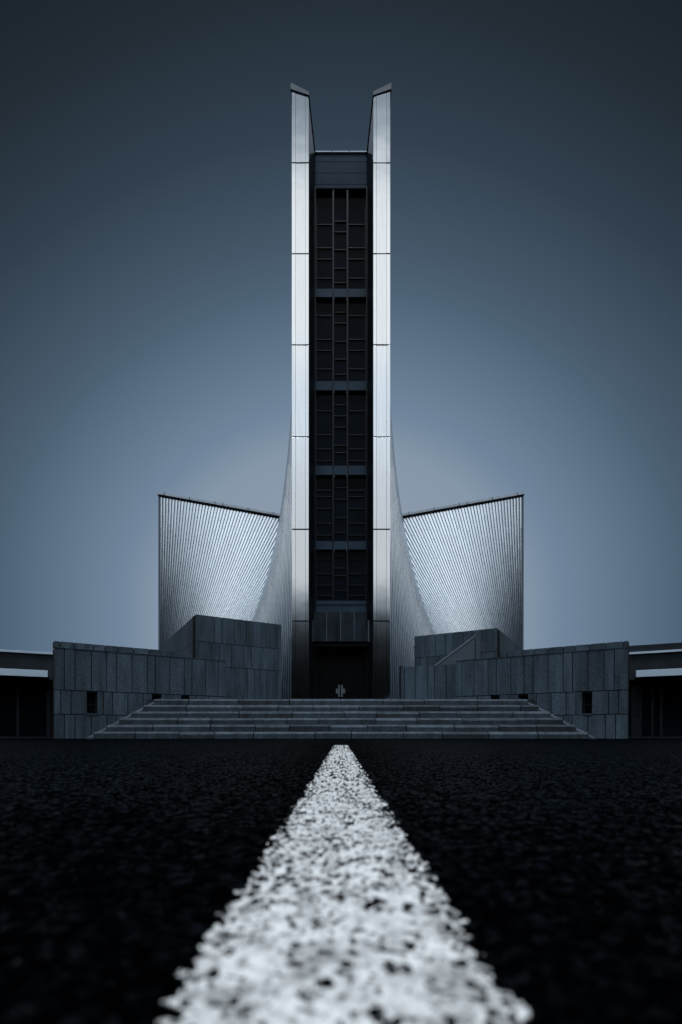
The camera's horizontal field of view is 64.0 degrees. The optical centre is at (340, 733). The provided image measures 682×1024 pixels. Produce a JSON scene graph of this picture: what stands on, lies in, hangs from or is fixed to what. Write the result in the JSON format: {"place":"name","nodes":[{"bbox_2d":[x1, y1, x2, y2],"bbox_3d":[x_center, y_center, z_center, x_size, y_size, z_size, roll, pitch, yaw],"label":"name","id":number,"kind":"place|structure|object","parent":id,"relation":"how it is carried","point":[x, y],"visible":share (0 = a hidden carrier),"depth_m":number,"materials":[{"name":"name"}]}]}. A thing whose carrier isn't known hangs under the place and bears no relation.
{"place":"outdoors","nodes":[
{"label":"outdoors","id":0,"kind":"place"},
{"bbox_2d":[0,649,52,737],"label":"annex building","id":1,"kind":"structure","parent":0,"point":[26,694],"depth_m":19.87,"materials":[{"name":"concrete"}]},
{"bbox_2d":[0,679,49,736],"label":"window","id":2,"kind":"structure","parent":1,"relation":"in","point":[24,704],"depth_m":20.03,"materials":[{"name":"black glass"}]},
{"bbox_2d":[162,614,280,698],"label":"granite block","id":3,"kind":"structure","parent":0,"point":[249,652],"depth_m":26.46,"materials":[{"name":"black granite"}]},
{"bbox_2d":[0,739,681,1023],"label":"asphalt road","id":4,"kind":"structure","parent":0,"point":[128,867],"depth_m":0.66,"materials":[{"name":"black asphalt"}]},
{"bbox_2d":[157,745,529,1023],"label":"road marking","id":5,"kind":"object","parent":4,"relation":"on","point":[393,1000],"visible":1,"depth_m":0.41,"materials":[{"name":"paint"}]},
{"bbox_2d":[0,738,681,738],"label":"ground","id":6,"kind":"structure","parent":0,"point":[52,738],"depth_m":18.45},
{"bbox_2d":[53,641,225,738],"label":"granite wall","id":7,"kind":"structure","parent":6,"relation":"on","point":[96,688],"depth_m":18.00,"materials":[{"name":"black granite"}]},
{"bbox_2d":[86,693,97,714],"bbox_3d":[-8.106,-0.963,17.723,0.367,0.704,0.300,0,0,-34],"label":"window","id":8,"kind":"structure","parent":7,"relation":"in","point":[91,697],"depth_m":17.82,"materials":[{"name":"black glass"}]},
{"bbox_2d":[87,699,594,738],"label":"stone staircase","id":9,"kind":"structure","parent":6,"relation":"on","point":[345,719],"depth_m":17.24,"materials":[{"name":"stone"}]},
{"bbox_2d":[456,641,628,738],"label":"granite wall","id":10,"kind":"structure","parent":6,"relation":"on","point":[584,688],"depth_m":18.00,"materials":[{"name":"black granite"}]},
{"bbox_2d":[581,693,592,714],"bbox_3d":[8.035,-0.963,17.771,0.351,0.704,0.300,0,0,34],"label":"window","id":11,"kind":"structure","parent":10,"relation":"in","point":[587,698],"depth_m":17.88,"materials":[{"name":"black glass"}]},
{"bbox_2d":[146,699,535,704],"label":"terrace","id":12,"kind":"structure","parent":0,"point":[149,701],"depth_m":18.48,"materials":[{"name":"grey concrete"}]},
{"bbox_2d":[158,83,523,698],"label":"cathedral","id":13,"kind":"structure","parent":12,"relation":"on","point":[373,600],"depth_m":31.40,"materials":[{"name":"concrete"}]},
{"bbox_2d":[316,649,340,698],"bbox_3d":[-0.800,-3.399,31.502,1.600,4.515,0.195,0,0,0],"label":"door","id":14,"kind":"structure","parent":13,"relation":"in","point":[328,661],"depth_m":31.48,"materials":[{"name":"brown metal"}]},
{"bbox_2d":[316,193,365,288],"bbox_3d":[-0.005,-28.243,31.385,3.084,5.656,0.110,0,0,0],"label":"window","id":15,"kind":"structure","parent":13,"relation":"in","point":[356,202],"depth_m":31.40,"materials":[{"name":"black glass"}]},
{"bbox_2d":[316,300,365,380],"bbox_3d":[-0.005,-22.533,31.385,3.084,4.791,0.110,0,0,0],"label":"window","id":16,"kind":"structure","parent":13,"relation":"in","point":[356,308],"depth_m":31.40,"materials":[{"name":"black glass"}]},
{"bbox_2d":[316,393,365,465],"bbox_3d":[-0.005,-17.455,31.385,3.084,4.296,0.110,0,0,0],"label":"window","id":17,"kind":"structure","parent":13,"relation":"in","point":[356,401],"depth_m":31.40,"materials":[{"name":"black glass"}]},
{"bbox_2d":[316,477,365,540],"bbox_3d":[-0.005,-12.885,31.385,3.084,3.776,0.110,0,0,0],"label":"window","id":18,"kind":"structure","parent":13,"relation":"in","point":[356,485],"depth_m":31.40,"materials":[{"name":"black glass"}]},
{"bbox_2d":[316,551,365,600],"bbox_3d":[-0.005,-9.053,31.385,3.084,2.916,0.110,0,0,0],"label":"window","id":19,"kind":"structure","parent":13,"relation":"in","point":[356,559],"depth_m":31.40,"materials":[{"name":"black glass"}]},
{"bbox_2d":[341,649,365,698],"bbox_3d":[0.800,-3.399,31.502,1.600,4.515,0.195,0,0,0],"label":"door","id":20,"kind":"structure","parent":13,"relation":"in","point":[353,661],"depth_m":31.48,"materials":[{"name":"brown metal"}]},
{"bbox_2d":[434,635,484,665],"bbox_3d":[4.634,-2.700,24.145,3.819,3.116,1.429,0,0,0],"label":"concrete wedge","id":21,"kind":"object","parent":12,"relation":"on","point":[473,647],"visible":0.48,"depth_m":23.50,"materials":[{"name":"grey concrete"}]},
{"bbox_2d":[0,0,681,655],"label":"sky","id":22,"kind":"structure","parent":0,"point":[146,145],"materials":[{"name":"blue"}]},
{"bbox_2d":[399,664,456,698],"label":"granite wall","id":23,"kind":"structure","parent":0,"point":[429,682],"depth_m":21.49,"materials":[{"name":"black stone"}]},
{"bbox_2d":[414,628,521,666],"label":"granite block","id":24,"kind":"structure","parent":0,"point":[433,649],"depth_m":26.66,"materials":[{"name":"black granite"}]},
{"bbox_2d":[629,642,681,737],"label":"annex building","id":25,"kind":"structure","parent":0,"point":[655,690],"depth_m":19.87,"materials":[{"name":"concrete"}]},
{"bbox_2d":[629,679,681,736],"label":"window","id":26,"kind":"structure","parent":25,"relation":"in","point":[660,700],"depth_m":19.97,"materials":[{"name":"black glass"}]}
]}

